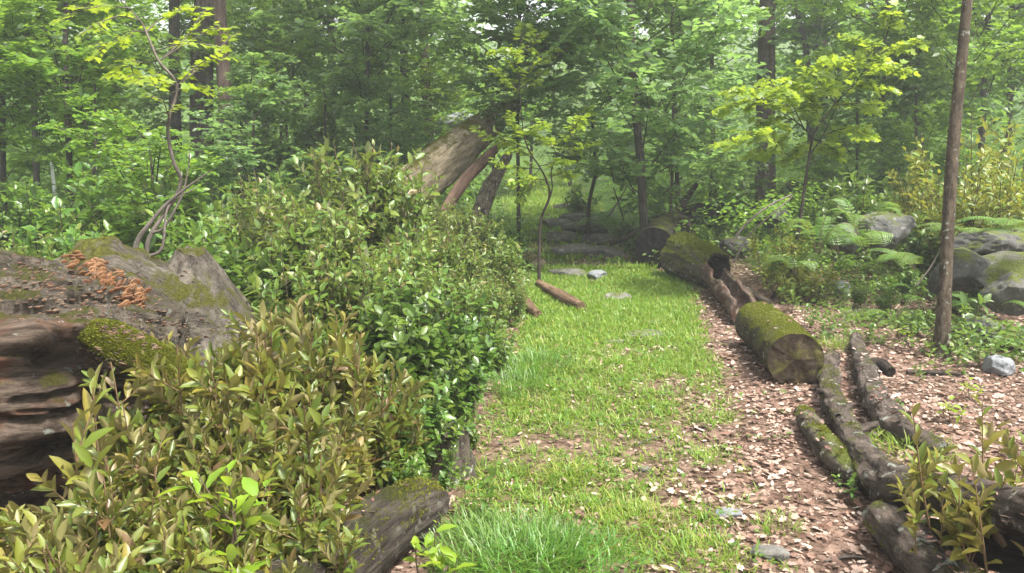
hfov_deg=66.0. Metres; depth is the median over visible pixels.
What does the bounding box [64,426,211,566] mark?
shrub
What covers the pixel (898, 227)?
boulder
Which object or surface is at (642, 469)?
path stone
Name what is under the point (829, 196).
shrub
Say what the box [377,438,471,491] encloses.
shrub
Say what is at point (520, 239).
shrub
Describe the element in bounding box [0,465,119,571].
shrub
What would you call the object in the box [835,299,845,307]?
seedling
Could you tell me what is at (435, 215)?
shrub
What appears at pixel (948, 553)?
caught leaves
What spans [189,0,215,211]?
tree
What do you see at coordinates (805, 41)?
tree
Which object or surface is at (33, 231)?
shrub
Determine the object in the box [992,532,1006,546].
wood chip
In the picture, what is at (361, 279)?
shrub
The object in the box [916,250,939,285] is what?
dead branch
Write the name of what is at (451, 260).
shrub
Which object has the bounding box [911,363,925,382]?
seedling
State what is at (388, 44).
tree
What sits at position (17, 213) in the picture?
shrub
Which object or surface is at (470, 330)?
shrub
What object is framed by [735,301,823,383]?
mossy log
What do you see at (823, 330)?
seedling
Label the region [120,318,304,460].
shrub
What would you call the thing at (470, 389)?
shrub
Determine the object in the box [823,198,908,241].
fern
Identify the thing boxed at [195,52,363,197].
tree
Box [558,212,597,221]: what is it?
path stone
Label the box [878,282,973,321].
fern
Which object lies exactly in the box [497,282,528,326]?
shrub
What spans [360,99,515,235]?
tree stump
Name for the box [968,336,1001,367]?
seedling
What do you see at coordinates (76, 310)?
decayed log
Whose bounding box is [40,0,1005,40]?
sky
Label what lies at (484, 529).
grass tuft
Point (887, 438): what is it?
grass tuft
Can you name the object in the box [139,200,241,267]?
shrub
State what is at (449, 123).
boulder
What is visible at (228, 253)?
shrub
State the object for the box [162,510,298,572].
shrub
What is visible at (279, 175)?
shrub
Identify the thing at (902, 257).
fern
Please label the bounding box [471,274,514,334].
shrub
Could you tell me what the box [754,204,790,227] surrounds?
boulder
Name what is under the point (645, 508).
grass tuft
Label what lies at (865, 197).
shrub
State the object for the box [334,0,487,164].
tree
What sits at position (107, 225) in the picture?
shrub
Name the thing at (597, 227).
path stone
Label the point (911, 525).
shrub
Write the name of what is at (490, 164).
tree
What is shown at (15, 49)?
tree
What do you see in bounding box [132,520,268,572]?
shrub
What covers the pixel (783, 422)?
fallen twigs
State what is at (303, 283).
shrub
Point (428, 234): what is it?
shrub
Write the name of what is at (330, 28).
tree
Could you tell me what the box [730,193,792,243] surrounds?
dead branch
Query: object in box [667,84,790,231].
tree
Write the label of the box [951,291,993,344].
seedling
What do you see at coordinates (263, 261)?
shrub
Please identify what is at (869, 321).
grass tuft
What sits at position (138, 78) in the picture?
sapling
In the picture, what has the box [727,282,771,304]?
broken branch
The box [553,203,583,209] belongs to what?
path stone
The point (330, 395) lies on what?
shrub
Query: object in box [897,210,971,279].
shrub
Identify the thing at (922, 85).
tree
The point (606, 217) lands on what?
fern
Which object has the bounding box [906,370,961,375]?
twig
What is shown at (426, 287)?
shrub
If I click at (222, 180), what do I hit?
tree
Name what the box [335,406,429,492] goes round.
shrub
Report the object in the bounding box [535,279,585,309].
split log
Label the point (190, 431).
shrub
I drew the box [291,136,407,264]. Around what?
shrub
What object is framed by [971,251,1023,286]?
boulder
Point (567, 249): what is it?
path stone
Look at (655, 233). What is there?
cut log
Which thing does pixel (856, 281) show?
ground cover
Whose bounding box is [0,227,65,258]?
shrub
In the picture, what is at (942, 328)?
tree
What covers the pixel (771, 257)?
shrub
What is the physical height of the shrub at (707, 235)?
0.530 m
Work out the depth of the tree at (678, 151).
12.19 m
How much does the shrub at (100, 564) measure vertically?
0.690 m
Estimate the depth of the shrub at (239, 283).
5.91 m
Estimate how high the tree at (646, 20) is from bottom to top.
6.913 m
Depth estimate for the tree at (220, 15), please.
13.70 m
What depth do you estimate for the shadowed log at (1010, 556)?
2.83 m
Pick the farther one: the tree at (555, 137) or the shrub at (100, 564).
the tree at (555, 137)
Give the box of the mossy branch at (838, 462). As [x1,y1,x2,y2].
[794,405,867,494]
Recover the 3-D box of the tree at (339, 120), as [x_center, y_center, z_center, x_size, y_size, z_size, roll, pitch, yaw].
[-2.854,-2.071,12.370,2.498,3.092,2.712,0,10,0]
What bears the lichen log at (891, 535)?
on the ground at (490, 451)
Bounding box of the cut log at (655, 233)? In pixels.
[635,213,691,265]
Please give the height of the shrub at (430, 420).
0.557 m
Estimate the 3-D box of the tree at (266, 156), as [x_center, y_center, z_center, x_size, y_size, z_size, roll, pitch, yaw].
[-4.039,-1.916,12.197,2.404,2.845,1.841,8,13,41]
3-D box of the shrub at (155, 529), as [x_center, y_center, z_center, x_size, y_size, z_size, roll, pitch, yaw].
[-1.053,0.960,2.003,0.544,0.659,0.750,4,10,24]
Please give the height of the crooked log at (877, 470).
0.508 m
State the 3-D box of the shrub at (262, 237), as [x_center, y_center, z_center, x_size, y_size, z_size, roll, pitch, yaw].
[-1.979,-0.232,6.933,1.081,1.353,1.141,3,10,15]
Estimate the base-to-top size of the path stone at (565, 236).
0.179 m
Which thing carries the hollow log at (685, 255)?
on the ground at (490, 451)
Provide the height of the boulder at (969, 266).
0.482 m
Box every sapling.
[48,0,241,256]
[469,21,604,279]
[704,0,929,298]
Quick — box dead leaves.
[1,186,1023,572]
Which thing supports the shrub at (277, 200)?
on the ground at (490, 451)
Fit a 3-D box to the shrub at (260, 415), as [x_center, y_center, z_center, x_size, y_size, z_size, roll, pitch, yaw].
[-0.907,0.735,3.149,0.744,0.784,0.709,0,10,2]
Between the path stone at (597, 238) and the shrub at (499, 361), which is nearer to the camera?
the shrub at (499, 361)
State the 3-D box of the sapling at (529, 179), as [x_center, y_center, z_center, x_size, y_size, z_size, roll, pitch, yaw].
[0.315,-1.729,9.986,1.747,3.313,1.253,0,10,0]
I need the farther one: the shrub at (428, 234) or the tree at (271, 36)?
the tree at (271, 36)
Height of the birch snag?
1.486 m
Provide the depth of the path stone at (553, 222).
15.02 m
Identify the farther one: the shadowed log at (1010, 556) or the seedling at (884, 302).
the seedling at (884, 302)
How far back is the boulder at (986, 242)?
7.58 m
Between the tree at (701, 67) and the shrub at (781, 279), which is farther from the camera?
the tree at (701, 67)
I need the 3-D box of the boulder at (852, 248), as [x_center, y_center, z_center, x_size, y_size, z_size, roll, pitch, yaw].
[3.970,-0.582,9.395,0.442,0.375,0.490,7,12,38]
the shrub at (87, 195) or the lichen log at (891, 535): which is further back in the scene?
the shrub at (87, 195)
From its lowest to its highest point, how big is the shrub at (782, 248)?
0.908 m
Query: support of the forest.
on the ground at (490, 451)
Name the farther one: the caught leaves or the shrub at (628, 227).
the shrub at (628, 227)
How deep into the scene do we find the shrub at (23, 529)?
2.24 m
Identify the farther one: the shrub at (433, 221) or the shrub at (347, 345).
the shrub at (433, 221)
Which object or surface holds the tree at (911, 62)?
on the ground at (490, 451)
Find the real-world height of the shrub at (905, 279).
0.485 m
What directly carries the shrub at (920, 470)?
on the ground at (490, 451)
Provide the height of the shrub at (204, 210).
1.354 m
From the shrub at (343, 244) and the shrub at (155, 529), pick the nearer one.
the shrub at (155, 529)
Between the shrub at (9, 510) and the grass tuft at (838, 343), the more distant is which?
the grass tuft at (838, 343)
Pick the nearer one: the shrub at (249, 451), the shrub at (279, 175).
the shrub at (249, 451)
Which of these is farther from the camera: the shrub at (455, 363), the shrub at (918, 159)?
the shrub at (918, 159)
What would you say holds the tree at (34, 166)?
on the ground at (490, 451)
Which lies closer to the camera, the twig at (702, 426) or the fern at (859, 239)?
the twig at (702, 426)
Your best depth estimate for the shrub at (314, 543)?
2.42 m
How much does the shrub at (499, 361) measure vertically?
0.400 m
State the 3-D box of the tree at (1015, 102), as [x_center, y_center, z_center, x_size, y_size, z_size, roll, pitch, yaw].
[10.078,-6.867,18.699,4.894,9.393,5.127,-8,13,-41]
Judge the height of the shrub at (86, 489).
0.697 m
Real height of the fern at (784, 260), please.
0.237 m
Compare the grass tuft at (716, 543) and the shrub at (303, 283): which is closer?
the grass tuft at (716, 543)
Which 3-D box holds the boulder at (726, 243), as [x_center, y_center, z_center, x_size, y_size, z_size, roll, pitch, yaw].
[3.362,-0.596,11.814,0.493,0.302,0.471,0,10,0]
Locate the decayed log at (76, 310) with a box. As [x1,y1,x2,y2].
[0,235,220,492]
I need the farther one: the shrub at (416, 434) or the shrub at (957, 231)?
the shrub at (957, 231)
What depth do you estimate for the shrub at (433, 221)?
7.47 m
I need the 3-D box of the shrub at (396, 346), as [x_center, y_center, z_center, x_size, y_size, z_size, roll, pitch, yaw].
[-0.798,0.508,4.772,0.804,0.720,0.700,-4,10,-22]
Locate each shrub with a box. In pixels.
[0,179,52,254]
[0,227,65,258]
[0,459,193,572]
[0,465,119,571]
[0,504,130,572]
[0,509,143,572]
[0,510,223,572]
[3,198,111,258]
[25,232,97,258]
[40,220,119,250]
[43,145,194,247]
[48,223,89,259]
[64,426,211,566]
[79,345,301,482]
[85,402,283,535]
[89,529,222,572]
[94,217,231,265]
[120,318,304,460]
[122,151,238,252]
[123,381,294,512]
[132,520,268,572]
[135,460,330,567]
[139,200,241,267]
[156,244,292,320]
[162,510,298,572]
[168,181,286,259]
[168,224,273,312]
[175,379,380,514]
[176,424,363,539]
[180,451,357,561]
[198,300,352,437]
[200,481,369,572]
[203,171,304,258]
[211,293,388,443]
[219,183,319,302]
[233,216,351,332]
[243,193,375,331]
[245,236,380,364]
[249,437,364,526]
[255,153,360,227]
[274,348,434,496]
[283,383,378,507]
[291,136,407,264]
[292,244,414,352]
[299,138,443,283]
[308,201,436,314]
[313,304,448,407]
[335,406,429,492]
[354,279,459,388]
[357,253,458,347]
[360,186,437,276]
[370,370,456,474]
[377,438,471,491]
[379,218,456,309]
[384,333,483,423]
[390,286,504,389]
[399,178,455,245]
[414,259,500,354]
[414,393,488,464]
[416,198,487,277]
[429,227,495,317]
[437,362,487,419]
[439,210,508,281]
[462,420,480,448]
[465,238,532,310]
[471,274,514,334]
[472,234,524,282]
[473,323,510,377]
[478,211,532,272]
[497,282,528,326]
[497,337,514,358]
[561,182,601,212]
[613,219,635,248]
[689,225,714,241]
[746,219,817,296]
[763,248,785,276]
[774,263,815,304]
[792,195,833,246]
[794,262,843,304]
[808,177,895,258]
[834,167,942,262]
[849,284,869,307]
[880,261,926,303]
[885,165,984,271]
[887,467,1016,561]
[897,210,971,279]
[899,394,1023,571]
[902,112,1023,244]
[903,147,1020,270]
[934,452,1023,572]
[938,194,1023,293]
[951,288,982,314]
[959,152,1023,231]
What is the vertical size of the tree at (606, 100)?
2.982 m
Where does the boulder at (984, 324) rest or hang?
on the ground at (490, 451)
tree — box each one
[0,0,127,216]
[0,0,137,208]
[0,0,155,213]
[0,84,178,228]
[36,107,224,252]
[45,0,189,201]
[89,0,273,189]
[157,0,344,186]
[171,69,321,227]
[174,52,332,205]
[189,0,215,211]
[189,0,417,176]
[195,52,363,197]
[206,0,334,142]
[213,0,234,215]
[238,0,354,175]
[243,0,399,187]
[245,50,408,212]
[250,0,482,137]
[307,66,435,186]
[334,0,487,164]
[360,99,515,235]
[370,0,512,220]
[389,0,625,237]
[430,35,559,169]
[468,25,605,185]
[494,0,790,231]
[507,6,625,185]
[543,63,651,243]
[583,79,754,219]
[588,0,771,205]
[595,0,822,201]
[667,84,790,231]
[741,0,1009,200]
[752,0,775,227]
[753,0,909,185]
[775,0,912,184]
[778,46,945,209]
[827,76,982,204]
[834,0,1023,180]
[854,0,1023,197]
[863,0,1023,187]
[902,2,1023,168]
[930,0,972,359]
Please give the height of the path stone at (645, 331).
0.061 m
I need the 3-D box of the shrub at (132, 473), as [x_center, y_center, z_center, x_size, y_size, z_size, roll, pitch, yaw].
[-1.179,0.809,2.814,0.744,0.740,0.465,0,10,1]
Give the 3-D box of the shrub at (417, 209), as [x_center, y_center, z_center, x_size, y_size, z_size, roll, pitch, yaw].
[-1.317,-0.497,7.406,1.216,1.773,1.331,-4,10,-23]
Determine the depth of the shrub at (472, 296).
6.00 m
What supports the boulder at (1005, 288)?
on the ground at (490, 451)
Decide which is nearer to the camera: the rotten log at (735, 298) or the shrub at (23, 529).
the shrub at (23, 529)
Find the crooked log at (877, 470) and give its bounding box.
[816,350,1023,536]
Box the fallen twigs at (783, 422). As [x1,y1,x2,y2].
[464,267,1023,572]
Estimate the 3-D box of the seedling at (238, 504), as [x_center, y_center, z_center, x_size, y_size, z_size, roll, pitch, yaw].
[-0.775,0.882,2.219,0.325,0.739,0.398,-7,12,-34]
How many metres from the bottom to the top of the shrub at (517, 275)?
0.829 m
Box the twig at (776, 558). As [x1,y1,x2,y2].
[773,556,781,563]
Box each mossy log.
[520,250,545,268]
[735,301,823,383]
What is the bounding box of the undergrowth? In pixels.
[0,113,1023,276]
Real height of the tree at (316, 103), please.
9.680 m
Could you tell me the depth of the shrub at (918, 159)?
9.87 m
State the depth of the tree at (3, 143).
13.95 m
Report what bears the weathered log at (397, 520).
on the ground at (490, 451)
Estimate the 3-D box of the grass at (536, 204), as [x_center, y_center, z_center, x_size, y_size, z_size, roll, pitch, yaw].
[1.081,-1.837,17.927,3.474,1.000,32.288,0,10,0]
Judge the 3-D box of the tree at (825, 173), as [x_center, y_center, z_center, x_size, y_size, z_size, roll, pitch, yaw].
[5.904,-2.355,13.100,2.865,3.049,2.236,-8,12,-40]
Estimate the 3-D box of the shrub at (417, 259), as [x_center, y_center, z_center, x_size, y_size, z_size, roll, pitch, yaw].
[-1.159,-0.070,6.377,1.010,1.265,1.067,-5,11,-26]
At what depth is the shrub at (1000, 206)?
8.37 m
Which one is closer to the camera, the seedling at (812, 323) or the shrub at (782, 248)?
the seedling at (812, 323)
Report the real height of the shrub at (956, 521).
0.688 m
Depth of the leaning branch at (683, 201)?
12.93 m
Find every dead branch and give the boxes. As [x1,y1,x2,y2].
[609,226,639,245]
[613,187,623,219]
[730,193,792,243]
[733,196,792,262]
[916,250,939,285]
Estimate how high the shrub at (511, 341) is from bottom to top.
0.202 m
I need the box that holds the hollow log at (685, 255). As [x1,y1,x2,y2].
[659,231,731,287]
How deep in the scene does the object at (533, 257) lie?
10.79 m
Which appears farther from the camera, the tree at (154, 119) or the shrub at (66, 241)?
the tree at (154, 119)
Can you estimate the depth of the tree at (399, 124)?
12.64 m
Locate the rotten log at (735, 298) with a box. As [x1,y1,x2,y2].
[701,262,755,322]
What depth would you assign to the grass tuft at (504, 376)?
5.46 m
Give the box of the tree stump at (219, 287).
[141,245,319,439]
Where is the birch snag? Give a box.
[50,162,56,196]
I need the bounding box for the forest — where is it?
[5,0,1023,211]
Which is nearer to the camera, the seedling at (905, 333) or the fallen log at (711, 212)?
the seedling at (905, 333)
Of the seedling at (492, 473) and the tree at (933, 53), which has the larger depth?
the tree at (933, 53)
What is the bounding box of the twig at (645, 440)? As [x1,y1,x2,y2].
[638,436,659,444]
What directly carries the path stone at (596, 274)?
on the ground at (490, 451)
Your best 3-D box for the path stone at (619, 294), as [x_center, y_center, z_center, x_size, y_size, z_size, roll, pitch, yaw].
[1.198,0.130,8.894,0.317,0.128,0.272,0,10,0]
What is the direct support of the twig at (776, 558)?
on the ground at (490, 451)
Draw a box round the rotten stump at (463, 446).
[427,421,478,483]
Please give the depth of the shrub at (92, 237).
6.84 m
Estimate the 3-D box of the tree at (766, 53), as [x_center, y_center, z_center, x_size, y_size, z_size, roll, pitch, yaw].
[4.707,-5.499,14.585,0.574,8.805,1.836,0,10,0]
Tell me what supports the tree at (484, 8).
on the ground at (490, 451)
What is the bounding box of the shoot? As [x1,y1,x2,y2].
[49,374,128,514]
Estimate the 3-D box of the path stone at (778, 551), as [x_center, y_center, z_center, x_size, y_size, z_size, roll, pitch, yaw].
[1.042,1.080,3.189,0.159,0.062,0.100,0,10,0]
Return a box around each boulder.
[433,111,472,134]
[719,236,751,257]
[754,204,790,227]
[829,222,862,254]
[833,280,850,298]
[856,212,916,249]
[927,247,990,295]
[951,316,1003,343]
[954,228,1023,254]
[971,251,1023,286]
[978,271,1023,315]
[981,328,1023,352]
[982,355,1015,375]
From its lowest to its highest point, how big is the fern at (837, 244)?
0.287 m
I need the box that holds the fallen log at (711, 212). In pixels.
[648,202,762,224]
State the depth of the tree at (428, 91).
15.59 m
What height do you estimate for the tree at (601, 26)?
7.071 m
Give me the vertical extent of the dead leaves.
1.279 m
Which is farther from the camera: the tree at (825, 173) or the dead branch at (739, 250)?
the tree at (825, 173)
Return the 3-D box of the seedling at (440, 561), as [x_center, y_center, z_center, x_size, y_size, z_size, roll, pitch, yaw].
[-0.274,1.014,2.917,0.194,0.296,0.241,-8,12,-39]
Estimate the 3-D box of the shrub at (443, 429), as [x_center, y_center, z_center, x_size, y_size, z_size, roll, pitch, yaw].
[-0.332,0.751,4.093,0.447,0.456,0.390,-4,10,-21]
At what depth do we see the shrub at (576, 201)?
15.93 m
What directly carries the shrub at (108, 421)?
on the ground at (490, 451)
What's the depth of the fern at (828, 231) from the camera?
8.46 m
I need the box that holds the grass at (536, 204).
[429,171,797,572]
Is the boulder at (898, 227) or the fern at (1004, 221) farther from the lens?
the boulder at (898, 227)
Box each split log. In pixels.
[519,289,541,317]
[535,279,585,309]
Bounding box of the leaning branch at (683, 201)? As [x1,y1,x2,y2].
[672,183,697,212]
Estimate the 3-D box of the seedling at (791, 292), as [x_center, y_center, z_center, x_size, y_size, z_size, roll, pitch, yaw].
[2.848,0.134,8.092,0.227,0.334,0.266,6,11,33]
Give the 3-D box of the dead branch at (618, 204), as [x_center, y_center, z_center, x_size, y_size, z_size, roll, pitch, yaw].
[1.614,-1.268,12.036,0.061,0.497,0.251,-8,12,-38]
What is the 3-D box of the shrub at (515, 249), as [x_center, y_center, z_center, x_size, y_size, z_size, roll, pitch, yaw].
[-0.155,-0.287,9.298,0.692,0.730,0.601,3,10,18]
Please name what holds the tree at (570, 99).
on the ground at (490, 451)
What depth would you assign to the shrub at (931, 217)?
8.83 m
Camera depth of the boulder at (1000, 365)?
5.85 m
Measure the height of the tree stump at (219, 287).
1.069 m
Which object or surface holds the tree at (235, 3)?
on the ground at (490, 451)
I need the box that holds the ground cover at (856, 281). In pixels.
[0,189,1023,375]
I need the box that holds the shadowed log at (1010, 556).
[925,518,1023,572]
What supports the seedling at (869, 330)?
on the ground at (490, 451)
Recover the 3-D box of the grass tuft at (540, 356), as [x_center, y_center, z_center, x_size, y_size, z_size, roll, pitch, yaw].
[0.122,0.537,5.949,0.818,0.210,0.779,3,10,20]
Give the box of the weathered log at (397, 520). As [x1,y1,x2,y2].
[254,476,449,572]
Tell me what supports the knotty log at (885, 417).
on the ground at (490, 451)
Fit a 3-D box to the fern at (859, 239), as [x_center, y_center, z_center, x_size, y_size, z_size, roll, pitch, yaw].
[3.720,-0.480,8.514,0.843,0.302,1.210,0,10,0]
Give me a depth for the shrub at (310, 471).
2.82 m
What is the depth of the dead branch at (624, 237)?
11.57 m
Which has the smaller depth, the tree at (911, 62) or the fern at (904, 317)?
the fern at (904, 317)
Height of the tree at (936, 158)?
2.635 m
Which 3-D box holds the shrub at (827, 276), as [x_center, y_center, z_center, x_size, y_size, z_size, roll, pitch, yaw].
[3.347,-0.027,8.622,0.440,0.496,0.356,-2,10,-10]
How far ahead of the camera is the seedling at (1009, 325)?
6.28 m
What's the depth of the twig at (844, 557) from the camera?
3.15 m
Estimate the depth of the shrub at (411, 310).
4.90 m
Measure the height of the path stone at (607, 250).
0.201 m
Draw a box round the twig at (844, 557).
[824,555,864,562]
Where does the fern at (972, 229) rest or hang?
on the ground at (490, 451)
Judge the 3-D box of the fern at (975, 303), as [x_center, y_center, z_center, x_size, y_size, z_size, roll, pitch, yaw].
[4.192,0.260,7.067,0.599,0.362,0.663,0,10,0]
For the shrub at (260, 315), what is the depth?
3.71 m
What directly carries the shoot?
on the ground at (490, 451)
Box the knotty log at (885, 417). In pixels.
[849,332,947,455]
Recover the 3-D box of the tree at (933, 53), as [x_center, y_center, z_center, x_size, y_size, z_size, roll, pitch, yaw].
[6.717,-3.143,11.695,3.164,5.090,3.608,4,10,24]
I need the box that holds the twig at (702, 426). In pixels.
[691,425,712,430]
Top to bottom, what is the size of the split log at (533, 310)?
0.130 m
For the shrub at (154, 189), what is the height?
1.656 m
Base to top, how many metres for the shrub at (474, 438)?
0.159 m
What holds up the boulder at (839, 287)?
on the ground at (490, 451)
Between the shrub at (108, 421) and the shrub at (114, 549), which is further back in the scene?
the shrub at (108, 421)
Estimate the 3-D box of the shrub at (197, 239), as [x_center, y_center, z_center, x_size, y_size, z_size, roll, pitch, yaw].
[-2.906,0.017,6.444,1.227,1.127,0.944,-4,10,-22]
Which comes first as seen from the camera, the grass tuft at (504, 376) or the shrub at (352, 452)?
the shrub at (352, 452)
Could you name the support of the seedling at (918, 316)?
on the ground at (490, 451)
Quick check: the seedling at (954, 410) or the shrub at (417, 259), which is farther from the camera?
the shrub at (417, 259)
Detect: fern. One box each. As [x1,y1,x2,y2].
[573,211,633,234]
[762,253,820,275]
[783,216,856,254]
[788,230,893,254]
[811,227,893,254]
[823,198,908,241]
[860,248,923,271]
[860,308,924,325]
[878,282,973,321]
[914,222,1023,236]
[933,293,1023,318]
[956,216,1023,231]
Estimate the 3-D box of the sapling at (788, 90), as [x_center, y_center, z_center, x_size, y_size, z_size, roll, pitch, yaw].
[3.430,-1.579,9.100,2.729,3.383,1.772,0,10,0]
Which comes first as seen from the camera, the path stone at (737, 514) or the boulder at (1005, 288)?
the path stone at (737, 514)
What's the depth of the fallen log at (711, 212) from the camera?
13.53 m
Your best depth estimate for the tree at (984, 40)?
14.44 m
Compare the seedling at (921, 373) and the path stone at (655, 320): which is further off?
the path stone at (655, 320)
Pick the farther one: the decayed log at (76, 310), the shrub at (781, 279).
the shrub at (781, 279)
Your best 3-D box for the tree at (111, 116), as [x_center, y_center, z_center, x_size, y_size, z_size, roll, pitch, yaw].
[-3.960,-0.863,8.578,1.710,2.112,1.701,0,10,0]
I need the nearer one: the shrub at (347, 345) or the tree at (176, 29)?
the shrub at (347, 345)
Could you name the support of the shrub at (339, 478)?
on the ground at (490, 451)
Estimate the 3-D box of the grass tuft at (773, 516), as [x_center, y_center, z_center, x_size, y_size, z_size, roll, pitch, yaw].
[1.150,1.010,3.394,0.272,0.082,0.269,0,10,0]
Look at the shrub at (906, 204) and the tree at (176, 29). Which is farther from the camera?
the tree at (176, 29)
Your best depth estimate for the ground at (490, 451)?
4.61 m
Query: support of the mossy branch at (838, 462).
on the ground at (490, 451)
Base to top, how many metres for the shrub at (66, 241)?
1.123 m
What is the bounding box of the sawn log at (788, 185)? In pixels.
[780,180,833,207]
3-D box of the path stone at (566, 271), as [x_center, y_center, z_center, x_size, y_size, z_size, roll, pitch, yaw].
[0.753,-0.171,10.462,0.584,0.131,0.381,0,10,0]
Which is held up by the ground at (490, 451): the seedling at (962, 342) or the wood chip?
the seedling at (962, 342)
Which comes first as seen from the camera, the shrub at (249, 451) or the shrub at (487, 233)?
the shrub at (249, 451)
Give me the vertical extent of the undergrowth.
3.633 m
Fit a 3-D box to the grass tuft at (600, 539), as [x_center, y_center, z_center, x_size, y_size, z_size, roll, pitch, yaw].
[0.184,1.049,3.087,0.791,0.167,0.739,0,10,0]
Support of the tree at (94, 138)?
on the ground at (490, 451)
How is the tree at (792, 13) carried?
on the ground at (490, 451)
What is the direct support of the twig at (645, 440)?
on the ground at (490, 451)
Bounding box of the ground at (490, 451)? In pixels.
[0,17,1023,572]
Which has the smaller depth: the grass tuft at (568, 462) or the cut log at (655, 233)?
the grass tuft at (568, 462)
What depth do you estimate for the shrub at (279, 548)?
2.40 m
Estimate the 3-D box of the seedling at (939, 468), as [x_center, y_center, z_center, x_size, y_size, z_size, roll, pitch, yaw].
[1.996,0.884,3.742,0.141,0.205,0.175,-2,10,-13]
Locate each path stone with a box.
[542,218,569,228]
[546,231,577,241]
[547,268,587,275]
[551,243,594,256]
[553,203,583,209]
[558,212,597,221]
[563,221,608,233]
[580,233,615,244]
[586,245,624,257]
[588,270,606,279]
[604,292,631,299]
[624,329,664,337]
[638,466,650,471]
[641,319,666,323]
[715,507,742,517]
[748,545,789,560]
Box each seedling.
[155,459,281,572]
[403,520,475,572]
[452,467,498,521]
[777,283,800,313]
[803,304,820,327]
[818,324,833,339]
[831,472,857,503]
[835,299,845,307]
[862,324,875,343]
[871,283,900,318]
[894,326,914,340]
[907,309,935,337]
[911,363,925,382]
[915,451,945,472]
[936,396,967,423]
[948,334,966,359]
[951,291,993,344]
[958,376,983,401]
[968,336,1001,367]
[1002,322,1023,355]
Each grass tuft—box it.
[413,497,598,572]
[466,514,653,572]
[483,363,551,396]
[494,342,579,377]
[528,452,596,487]
[589,493,684,539]
[632,519,766,572]
[749,504,808,537]
[817,333,866,350]
[838,305,909,328]
[868,420,969,468]
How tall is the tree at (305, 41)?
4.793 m
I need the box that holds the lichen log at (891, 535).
[862,500,984,572]
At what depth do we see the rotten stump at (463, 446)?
4.03 m
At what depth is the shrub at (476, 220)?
8.92 m
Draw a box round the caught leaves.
[340,252,1023,572]

